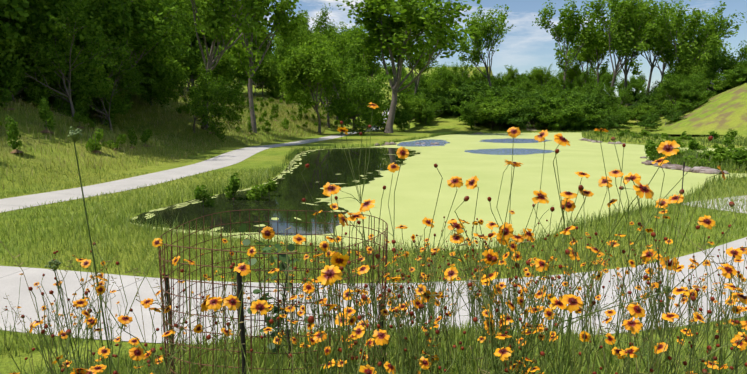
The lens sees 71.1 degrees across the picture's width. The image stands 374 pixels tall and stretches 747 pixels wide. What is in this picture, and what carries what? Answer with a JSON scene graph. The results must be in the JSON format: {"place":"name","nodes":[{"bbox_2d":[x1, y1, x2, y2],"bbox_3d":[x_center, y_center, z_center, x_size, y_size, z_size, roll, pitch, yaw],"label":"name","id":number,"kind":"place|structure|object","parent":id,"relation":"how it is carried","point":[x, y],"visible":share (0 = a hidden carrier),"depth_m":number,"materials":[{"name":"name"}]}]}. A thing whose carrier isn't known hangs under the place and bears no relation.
{"place":"outdoors","nodes":[
{"label":"outdoors","id":0,"kind":"place"},
{"bbox_2d":[0,110,388,212],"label":"path","id":1,"kind":"structure","parent":0,"point":[210,164],"depth_m":28.31,"materials":[{"name":"concrete"}]},
{"bbox_2d":[0,66,746,373],"bbox_3d":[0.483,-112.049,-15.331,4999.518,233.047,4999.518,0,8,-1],"label":"grass","id":2,"kind":"structure","parent":0,"point":[722,113],"depth_m":30.84,"materials":[{"name":"green plant"}]},
{"bbox_2d":[0,87,14,109],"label":"planted shrub","id":3,"kind":"object","parent":2,"relation":"on","point":[3,97],"visible":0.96,"depth_m":37.44,"materials":[{"name":"green plant"}]},
{"bbox_2d":[4,116,21,152],"bbox_3d":[-20.318,-2.993,29.581,0.798,2.206,1.108,-1,8,-6],"label":"planted shrub","id":4,"kind":"object","parent":2,"relation":"on","point":[13,133],"visible":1,"depth_m":29.49,"materials":[{"name":"green plant"}]},
{"bbox_2d":[0,29,35,63],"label":"small tree","id":5,"kind":"object","parent":2,"relation":"on","point":[8,49],"visible":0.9,"depth_m":39.30,"materials":[{"name":"green plant"}]},
{"bbox_2d":[0,6,59,46],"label":"tree","id":6,"kind":"object","parent":2,"relation":"on","point":[30,32],"visible":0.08,"depth_m":46.43,"materials":[{"name":"green plant"}]},
{"bbox_2d":[0,51,61,103],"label":"small tree","id":7,"kind":"object","parent":2,"relation":"on","point":[31,87],"visible":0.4,"depth_m":42.76,"materials":[{"name":"green plant"}]},
{"bbox_2d":[37,97,55,132],"bbox_3d":[-22.201,-4.879,35.483,1.265,2.489,0.831,1,8,7],"label":"planted shrub","id":8,"kind":"object","parent":2,"relation":"on","point":[44,113],"visible":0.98,"depth_m":35.40,"materials":[{"name":"green plant"}]},
{"bbox_2d":[0,0,95,95],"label":"tree","id":9,"kind":"object","parent":2,"relation":"on","point":[42,13],"visible":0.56,"depth_m":41.16,"materials":[{"name":"green plant"}]},
{"bbox_2d":[0,0,99,94],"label":"tree","id":10,"kind":"object","parent":2,"relation":"on","point":[11,12],"visible":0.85,"depth_m":37.33,"materials":[{"name":"green plant"}]},
{"bbox_2d":[0,0,132,118],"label":"tree","id":11,"kind":"object","parent":2,"relation":"on","point":[47,58],"visible":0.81,"depth_m":42.81,"materials":[{"name":"green plant"}]},
{"bbox_2d":[12,1,129,112],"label":"tree","id":12,"kind":"object","parent":2,"relation":"on","point":[78,47],"visible":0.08,"depth_m":54.66,"materials":[{"name":"green plant"}]},
{"bbox_2d":[85,128,103,152],"bbox_3d":[-18.877,-3.121,35.265,0.972,1.682,1.511,3,8,21],"label":"planted shrub","id":13,"kind":"object","parent":2,"relation":"on","point":[95,146],"visible":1,"depth_m":35.30,"materials":[{"name":"green plant"}]},
{"bbox_2d":[28,0,172,105],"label":"tree","id":14,"kind":"object","parent":2,"relation":"on","point":[159,4],"visible":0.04,"depth_m":51.70,"materials":[{"name":"green plant"}]},
{"bbox_2d":[54,33,158,131],"bbox_3d":[-27.738,-9.251,50.963,11.065,10.833,9.796,5,9,31],"label":"tree","id":15,"kind":"object","parent":2,"relation":"on","point":[110,108],"visible":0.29,"depth_m":50.97,"materials":[{"name":"green plant"}]},
{"bbox_2d":[29,0,205,124],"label":"tree","id":16,"kind":"object","parent":2,"relation":"on","point":[146,29],"visible":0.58,"depth_m":53.45,"materials":[{"name":"green plant"}]},
{"bbox_2d":[115,37,181,104],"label":"tree","id":17,"kind":"object","parent":2,"relation":"on","point":[148,92],"visible":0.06,"depth_m":65.87,"materials":[{"name":"green plant"}]},
{"bbox_2d":[123,66,184,107],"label":"small tree","id":18,"kind":"object","parent":2,"relation":"on","point":[157,94],"visible":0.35,"depth_m":65.10,"materials":[{"name":"green plant"}]},
{"bbox_2d":[0,85,335,188],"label":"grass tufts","id":19,"kind":"object","parent":2,"relation":"on","point":[245,127],"visible":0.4,"depth_m":56.59,"materials":[{"name":"green plant"}]},
{"bbox_2d":[156,19,190,58],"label":"tree","id":20,"kind":"object","parent":2,"relation":"on","point":[176,37],"visible":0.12,"depth_m":83.69,"materials":[{"name":"green plant"}]},
{"bbox_2d":[167,27,220,90],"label":"small tree","id":21,"kind":"object","parent":2,"relation":"on","point":[194,66],"visible":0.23,"depth_m":94.39,"materials":[{"name":"green plant"}]},
{"bbox_2d":[183,1,211,86],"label":"tree","id":22,"kind":"object","parent":2,"relation":"on","point":[199,34],"visible":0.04,"depth_m":118.98,"materials":[{"name":"green plant"}]},
{"bbox_2d":[152,55,252,141],"bbox_3d":[-19.427,-10.553,62.163,10.970,10.740,9.713,2,8,15],"label":"tree","id":23,"kind":"object","parent":2,"relation":"on","point":[203,91],"visible":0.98,"depth_m":60.56,"materials":[{"name":"green plant"}]},
{"bbox_2d":[193,185,214,205],"bbox_3d":[-6.521,0.368,20.106,0.739,0.980,0.768,-5,9,-35],"label":"bank shrub","id":24,"kind":"object","parent":2,"relation":"on","point":[200,193],"visible":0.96,"depth_m":20.05,"materials":[{"name":"green plant"}]},
{"bbox_2d":[193,47,233,83],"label":"small tree","id":25,"kind":"object","parent":2,"relation":"on","point":[216,70],"visible":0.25,"depth_m":108.68,"materials":[{"name":"green plant"}]},
{"bbox_2d":[190,6,245,54],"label":"tree","id":26,"kind":"object","parent":2,"relation":"on","point":[208,39],"visible":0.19,"depth_m":122.86,"materials":[{"name":"green plant"}]},
{"bbox_2d":[194,40,248,89],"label":"small tree","id":27,"kind":"object","parent":2,"relation":"on","point":[231,77],"visible":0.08,"depth_m":120.03,"materials":[{"name":"green plant"}]},
{"bbox_2d":[224,173,240,199],"bbox_3d":[-5.861,0.004,21.854,0.934,1.238,0.970,2,8,16],"label":"bank shrub","id":28,"kind":"object","parent":2,"relation":"on","point":[235,182],"visible":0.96,"depth_m":21.66,"materials":[{"name":"green plant"}]},
{"bbox_2d":[190,0,279,129],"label":"tree","id":29,"kind":"object","parent":2,"relation":"on","point":[215,19],"visible":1,"depth_m":60.15,"materials":[{"name":"green plant"}]},
{"bbox_2d":[244,184,267,199],"bbox_3d":[-4.964,0.234,21.868,0.795,0.779,1.460,-7,10,-42],"label":"bank shrub","id":30,"kind":"object","parent":2,"relation":"on","point":[256,192],"visible":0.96,"depth_m":21.64,"materials":[{"name":"green plant"}]},
{"bbox_2d":[236,55,282,95],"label":"small tree","id":31,"kind":"object","parent":2,"relation":"on","point":[267,72],"visible":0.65,"depth_m":140.62,"materials":[{"name":"green plant"}]},
{"bbox_2d":[244,20,275,88],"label":"tree","id":32,"kind":"object","parent":2,"relation":"on","point":[263,47],"visible":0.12,"depth_m":160.41,"materials":[{"name":"green plant"}]},
{"bbox_2d":[226,0,307,132],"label":"tree","id":33,"kind":"object","parent":2,"relation":"on","point":[280,17],"visible":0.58,"depth_m":71.74,"materials":[{"name":"green plant"}]},
{"bbox_2d":[158,209,387,373],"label":"wire fence","id":34,"kind":"object","parent":2,"relation":"on","point":[167,346],"visible":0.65,"depth_m":2.67,"materials":[{"name":"brown metal"}]},
{"bbox_2d":[261,66,286,98],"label":"small tree","id":35,"kind":"object","parent":2,"relation":"on","point":[275,89],"visible":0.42,"depth_m":154.35,"materials":[{"name":"green plant"}]},
{"bbox_2d":[165,272,383,373],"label":"fence posts","id":36,"kind":"object","parent":2,"relation":"on","point":[242,325],"visible":0.33,"depth_m":2.23,"materials":[{"name":"black metal"}]},
{"bbox_2d":[130,147,419,235],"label":"pond water","id":37,"kind":"structure","parent":2,"relation":"on","point":[330,166],"depth_m":21.52,"materials":[{"name":"black"}]},
{"bbox_2d":[132,147,426,235],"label":"lily pads","id":38,"kind":"object","parent":37,"relation":"on","point":[292,162],"visible":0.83,"depth_m":21.75,"materials":[{"name":"green plant"}]},
{"bbox_2d":[252,38,298,96],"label":"tree","id":39,"kind":"object","parent":2,"relation":"on","point":[280,51],"visible":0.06,"depth_m":164.82,"materials":[{"name":"green plant"}]},
{"bbox_2d":[239,224,314,372],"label":"sapling","id":40,"kind":"object","parent":2,"relation":"on","point":[284,258],"visible":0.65,"depth_m":2.86,"materials":[{"name":"green plant"}]},
{"bbox_2d":[269,22,318,57],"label":"tree","id":41,"kind":"object","parent":2,"relation":"on","point":[305,36],"visible":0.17,"depth_m":176.93,"materials":[{"name":"green plant"}]},
{"bbox_2d":[265,3,338,50],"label":"tree","id":42,"kind":"object","parent":2,"relation":"on","point":[320,24],"visible":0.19,"depth_m":213.10,"materials":[{"name":"green plant"}]},
{"bbox_2d":[288,10,315,42],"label":"tree","id":43,"kind":"object","parent":2,"relation":"on","point":[304,22],"visible":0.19,"depth_m":200.72,"materials":[{"name":"green plant"}]},
{"bbox_2d":[275,32,347,133],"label":"tree","id":44,"kind":"object","parent":2,"relation":"on","point":[304,68],"visible":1,"depth_m":94.96,"materials":[{"name":"green plant"}]},
{"bbox_2d":[278,40,373,127],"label":"tree","id":45,"kind":"object","parent":2,"relation":"on","point":[342,58],"visible":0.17,"depth_m":116.42,"materials":[{"name":"green plant"}]},
{"bbox_2d":[314,51,395,134],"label":"tree","id":46,"kind":"object","parent":2,"relation":"on","point":[358,91],"visible":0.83,"depth_m":97.45,"materials":[{"name":"green plant"}]},
{"bbox_2d":[311,26,398,128],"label":"tree","id":47,"kind":"object","parent":2,"relation":"on","point":[341,42],"visible":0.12,"depth_m":127.57,"materials":[{"name":"green plant"}]},
{"bbox_2d":[324,66,405,130],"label":"small tree","id":48,"kind":"object","parent":2,"relation":"on","point":[385,115],"visible":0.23,"depth_m":124.77,"materials":[{"name":"green plant"}]},
{"bbox_2d":[0,156,746,357],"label":"grass blades","id":49,"kind":"object","parent":2,"relation":"on","point":[118,212],"visible":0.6,"depth_m":14.78,"materials":[{"name":"green plant"}]},
{"bbox_2d":[0,316,746,373],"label":"grass blades","id":50,"kind":"object","parent":2,"relation":"on","point":[260,362],"visible":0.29,"depth_m":3.24,"materials":[{"name":"green plant"}]},
{"bbox_2d":[0,127,746,373],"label":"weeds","id":51,"kind":"object","parent":2,"relation":"on","point":[72,135],"visible":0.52,"depth_m":1.89,"materials":[{"name":"green plant"}]},
{"bbox_2d":[1,102,746,373],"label":"wildflowers","id":52,"kind":"object","parent":2,"relation":"on","point":[331,275],"visible":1,"depth_m":1.49,"materials":[{"name":"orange plant"}]},
{"bbox_2d":[387,101,414,131],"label":"bush","id":53,"kind":"object","parent":2,"relation":"on","point":[404,117],"visible":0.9,"depth_m":122.63,"materials":[{"name":"green plant"}]},
{"bbox_2d":[336,0,480,132],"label":"tree","id":54,"kind":"object","parent":2,"relation":"on","point":[402,27],"visible":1,"depth_m":106.47,"materials":[{"name":"green plant"}]},
{"bbox_2d":[399,94,433,128],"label":"bush","id":55,"kind":"object","parent":2,"relation":"on","point":[414,108],"visible":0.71,"depth_m":133.57,"materials":[{"name":"green plant"}]},
{"bbox_2d":[396,30,439,95],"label":"tree","id":56,"kind":"object","parent":2,"relation":"on","point":[421,64],"visible":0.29,"depth_m":145.13,"materials":[{"name":"green plant"}]},
{"bbox_2d":[397,139,449,145],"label":"pond water","id":57,"kind":"structure","parent":2,"relation":"on","point":[429,141],"depth_m":70.02,"materials":[{"name":"blue liquid"}]},
{"bbox_2d":[107,129,746,255],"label":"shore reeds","id":58,"kind":"object","parent":2,"relation":"on","point":[675,160],"depth_m":37.27,"materials":[{"name":"green plant"}]},
{"bbox_2d":[416,98,441,124],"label":"bush","id":59,"kind":"object","parent":2,"relation":"on","point":[429,112],"visible":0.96,"depth_m":133.69,"materials":[{"name":"green plant"}]},
{"bbox_2d":[130,132,746,250],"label":"pond algae","id":60,"kind":"object","parent":2,"relation":"on","point":[418,181],"visible":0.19,"depth_m":25.52,"materials":[{"name":"green plant"}]},
{"bbox_2d":[465,148,554,154],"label":"pond water","id":61,"kind":"structure","parent":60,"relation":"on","point":[508,151],"depth_m":51.88,"materials":[{"name":"blue liquid"}]},
{"bbox_2d":[479,138,551,142],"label":"pond water","id":62,"kind":"structure","parent":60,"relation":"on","point":[510,140],"depth_m":75.92,"materials":[{"name":"blue liquid"}]},
{"bbox_2d":[427,65,469,95],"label":"bush","id":63,"kind":"object","parent":2,"relation":"on","point":[455,79],"visible":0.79,"depth_m":156.59,"materials":[{"name":"green plant"}]},
{"bbox_2d":[457,94,493,129],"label":"bush","id":64,"kind":"object","parent":2,"relation":"on","point":[470,110],"visible":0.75,"depth_m":124.72,"materials":[{"name":"green plant"}]},
{"bbox_2d":[455,4,515,88],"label":"tree","id":65,"kind":"object","parent":2,"relation":"on","point":[484,28],"visible":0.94,"depth_m":161.77,"materials":[{"name":"green plant"}]},
{"bbox_2d":[447,86,537,114],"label":"bush","id":66,"kind":"object","parent":2,"relation":"on","point":[467,95],"visible":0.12,"depth_m":140.26,"materials":[{"name":"green plant"}]},
{"bbox_2d":[450,91,536,126],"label":"bush","id":67,"kind":"object","parent":2,"relation":"on","point":[516,101],"visible":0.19,"depth_m":128.13,"materials":[{"name":"green plant"}]},
{"bbox_2d":[475,99,522,128],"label":"bush","id":68,"kind":"object","parent":2,"relation":"on","point":[494,112],"visible":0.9,"depth_m":120.92,"materials":[{"name":"green plant"}]},
{"bbox_2d":[489,103,534,129],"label":"bush","id":69,"kind":"object","parent":2,"relation":"on","point":[514,119],"visible":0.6,"depth_m":119.85,"materials":[{"name":"green plant"}]},
{"bbox_2d":[501,73,541,93],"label":"bush","id":70,"kind":"object","parent":2,"relation":"on","point":[524,84],"visible":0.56,"depth_m":179.48,"materials":[{"name":"green plant"}]},
{"bbox_2d":[531,64,552,85],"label":"bush","id":71,"kind":"object","parent":2,"relation":"on","point":[539,75],"visible":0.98,"depth_m":188.27,"materials":[{"name":"green plant"}]},
{"bbox_2d":[374,132,728,173],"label":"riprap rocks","id":72,"kind":"object","parent":2,"relation":"on","point":[706,170],"visible":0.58,"depth_m":34.70,"materials":[{"name":"grey stone"}]},
{"bbox_2d":[526,95,600,130],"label":"bush","id":73,"kind":"object","parent":2,"relation":"on","point":[564,111],"visible":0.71,"depth_m":121.55,"materials":[{"name":"green plant"}]},
{"bbox_2d":[542,101,584,130],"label":"bush","id":74,"kind":"object","parent":2,"relation":"on","point":[556,125],"visible":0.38,"depth_m":121.17,"materials":[{"name":"green plant"}]},
{"bbox_2d":[532,0,603,88],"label":"tree","id":75,"kind":"object","parent":2,"relation":"on","point":[570,29],"visible":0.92,"depth_m":166.63,"materials":[{"name":"green plant"}]},
{"bbox_2d":[525,91,611,123],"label":"bush","id":76,"kind":"object","parent":2,"relation":"on","point":[546,102],"visible":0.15,"depth_m":126.67,"materials":[{"name":"green plant"}]},
{"bbox_2d":[556,63,581,83],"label":"bush","id":77,"kind":"object","parent":2,"relation":"on","point":[571,73],"visible":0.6,"depth_m":199.61,"materials":[{"name":"green plant"}]},
{"bbox_2d":[557,69,598,93],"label":"bush","id":78,"kind":"object","parent":2,"relation":"on","point":[577,83],"visible":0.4,"depth_m":168.88,"materials":[{"name":"green plant"}]},
{"bbox_2d":[557,97,602,130],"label":"bush","id":79,"kind":"object","parent":2,"relation":"on","point":[578,112],"visible":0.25,"depth_m":122.28,"materials":[{"name":"green plant"}]},
{"bbox_2d":[559,94,607,128],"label":"bush","id":80,"kind":"object","parent":2,"relation":"on","point":[594,110],"visible":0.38,"depth_m":124.78,"materials":[{"name":"green plant"}]},
{"bbox_2d":[560,24,607,78],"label":"tree","id":81,"kind":"object","parent":2,"relation":"on","point":[581,64],"visible":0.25,"depth_m":191.69,"materials":[{"name":"green plant"}]},
{"bbox_2d":[575,24,609,85],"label":"tree","id":82,"kind":"object","parent":2,"relation":"on","point":[586,52],"visible":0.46,"depth_m":182.11,"materials":[{"name":"green plant"}]},
{"bbox_2d":[582,78,619,104],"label":"bush","id":83,"kind":"object","parent":2,"relation":"on","point":[598,90],"visible":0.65,"depth_m":139.67,"materials":[{"name":"green plant"}]},
{"bbox_2d":[584,64,622,89],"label":"bush","id":84,"kind":"object","parent":2,"relation":"on","point":[609,76],"visible":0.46,"depth_m":208.61,"materials":[{"name":"green plant"}]},
{"bbox_2d":[592,115,628,130],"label":"bush","id":85,"kind":"object","parent":2,"relation":"on","point":[606,125],"visible":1,"depth_m":122.17,"materials":[{"name":"green plant"}]},
{"bbox_2d":[604,83,634,107],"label":"bush","id":86,"kind":"object","parent":2,"relation":"on","point":[622,96],"visible":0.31,"depth_m":140.23,"materials":[{"name":"green plant"}]},
{"bbox_2d":[596,0,649,105],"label":"tree","id":87,"kind":"object","parent":2,"relation":"on","point":[625,70],"visible":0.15,"depth_m":168.34,"materials":[{"name":"green plant"}]},
{"bbox_2d":[584,0,676,86],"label":"tree","id":88,"kind":"object","parent":2,"relation":"on","point":[641,20],"visible":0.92,"depth_m":149.68,"materials":[{"name":"green plant"}]},
{"bbox_2d":[616,82,647,106],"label":"bush","id":89,"kind":"object","parent":2,"relation":"on","point":[633,94],"visible":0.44,"depth_m":161.85,"materials":[{"name":"green plant"}]},
{"bbox_2d":[631,91,656,107],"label":"bush","id":90,"kind":"object","parent":2,"relation":"on","point":[642,99],"visible":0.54,"depth_m":145.73,"materials":[{"name":"green plant"}]},
{"bbox_2d":[635,113,661,129],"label":"bush","id":91,"kind":"object","parent":2,"relation":"on","point":[646,120],"visible":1,"depth_m":121.83,"materials":[{"name":"green plant"}]},
{"bbox_2d":[644,139,659,160],"bbox_3d":[20.699,-2.621,38.931,1.600,1.896,1.540,-4,8,-25],"label":"bank shrub","id":92,"kind":"object","parent":2,"relation":"on","point":[650,151],"visible":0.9,"depth_m":38.70,"materials":[{"name":"green plant"}]},
{"bbox_2d":[623,0,685,93],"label":"tree","id":93,"kind":"object","parent":2,"relation":"on","point":[662,45],"visible":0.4,"depth_m":160.07,"materials":[{"name":"green plant"}]},
{"bbox_2d":[581,132,746,148],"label":"plants","id":94,"kind":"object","parent":2,"relation":"on","point":[643,143],"depth_m":79.08,"materials":[{"name":"green plant"}]},
{"bbox_2d":[642,108,686,124],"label":"bush","id":95,"kind":"object","parent":2,"relation":"on","point":[676,117],"visible":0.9,"depth_m":124.19,"materials":[{"name":"green plant"}]},
{"bbox_2d":[641,1,706,81],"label":"tree","id":96,"kind":"object","parent":2,"relation":"on","point":[661,59],"visible":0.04,"depth_m":179.94,"materials":[{"name":"green plant"}]},
{"bbox_2d":[650,72,701,108],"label":"bush","id":97,"kind":"object","parent":2,"relation":"on","point":[663,89],"visible":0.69,"depth_m":130.39,"materials":[{"name":"green plant"}]},
{"bbox_2d":[662,96,705,113],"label":"bush","id":98,"kind":"object","parent":2,"relation":"on","point":[686,105],"visible":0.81,"depth_m":125.66,"materials":[{"name":"green plant"}]},
{"bbox_2d":[668,80,703,101],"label":"bush","id":99,"kind":"object","parent":2,"relation":"on","point":[692,93],"visible":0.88,"depth_m":126.31,"materials":[{"name":"green plant"}]},
{"bbox_2d":[670,71,713,102],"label":"bush","id":100,"kind":"object","parent":2,"relation":"on","point":[705,84],"visible":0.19,"depth_m":130.83,"materials":[{"name":"green plant"}]},
{"bbox_2d":[671,54,716,91],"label":"bush","id":101,"kind":"object","parent":2,"relation":"on","point":[697,67],"visible":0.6,"depth_m":141.76,"materials":[{"name":"green plant"}]},
{"bbox_2d":[656,15,734,69],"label":"tree","id":102,"kind":"object","parent":2,"relation":"on","point":[668,54],"visible":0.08,"depth_m":158.65,"materials":[{"name":"green plant"}]},
{"bbox_2d":[646,0,745,80],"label":"tree","id":103,"kind":"object","parent":2,"relation":"on","point":[690,32],"visible":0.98,"depth_m":141.37,"materials":[{"name":"green plant"}]},
{"bbox_2d":[667,46,746,91],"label":"tree","id":104,"kind":"object","parent":2,"relation":"on","point":[720,64],"visible":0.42,"depth_m":145.41,"materials":[{"name":"green plant"}]},
{"bbox_2d":[689,153,727,166],"bbox_3d":[22.692,-1.765,35.446,2.273,1.127,1.237,4,9,28],"label":"bank shrub","id":105,"kind":"object","parent":2,"relation":"on","point":[717,157],"visible":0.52,"depth_m":35.20,"materials":[{"name":"green plant"}]},
{"bbox_2d":[687,195,746,213],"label":"path","id":106,"kind":"structure","parent":2,"relation":"on","point":[744,206],"depth_m":20.56,"materials":[{"name":"concrete"}]},
{"bbox_2d":[716,61,746,85],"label":"bush","id":107,"kind":"object","parent":2,"relation":"on","point":[728,79],"visible":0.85,"depth_m":128.42,"materials":[{"name":"green plant"}]},
{"bbox_2d":[729,148,746,169],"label":"bank shrub","id":108,"kind":"object","parent":2,"relation":"on","point":[738,157],"visible":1,"depth_m":33.58,"materials":[{"name":"green plant"}]},
{"bbox_2d":[0,237,746,344],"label":"path","id":109,"kind":"structure","parent":0,"point":[11,284],"depth_m":9.98,"materials":[{"name":"concrete"}]},
{"bbox_2d":[264,0,746,96],"label":"sky","id":110,"kind":"structure","parent":0,"point":[525,47],"materials":[{"name":"blue"}]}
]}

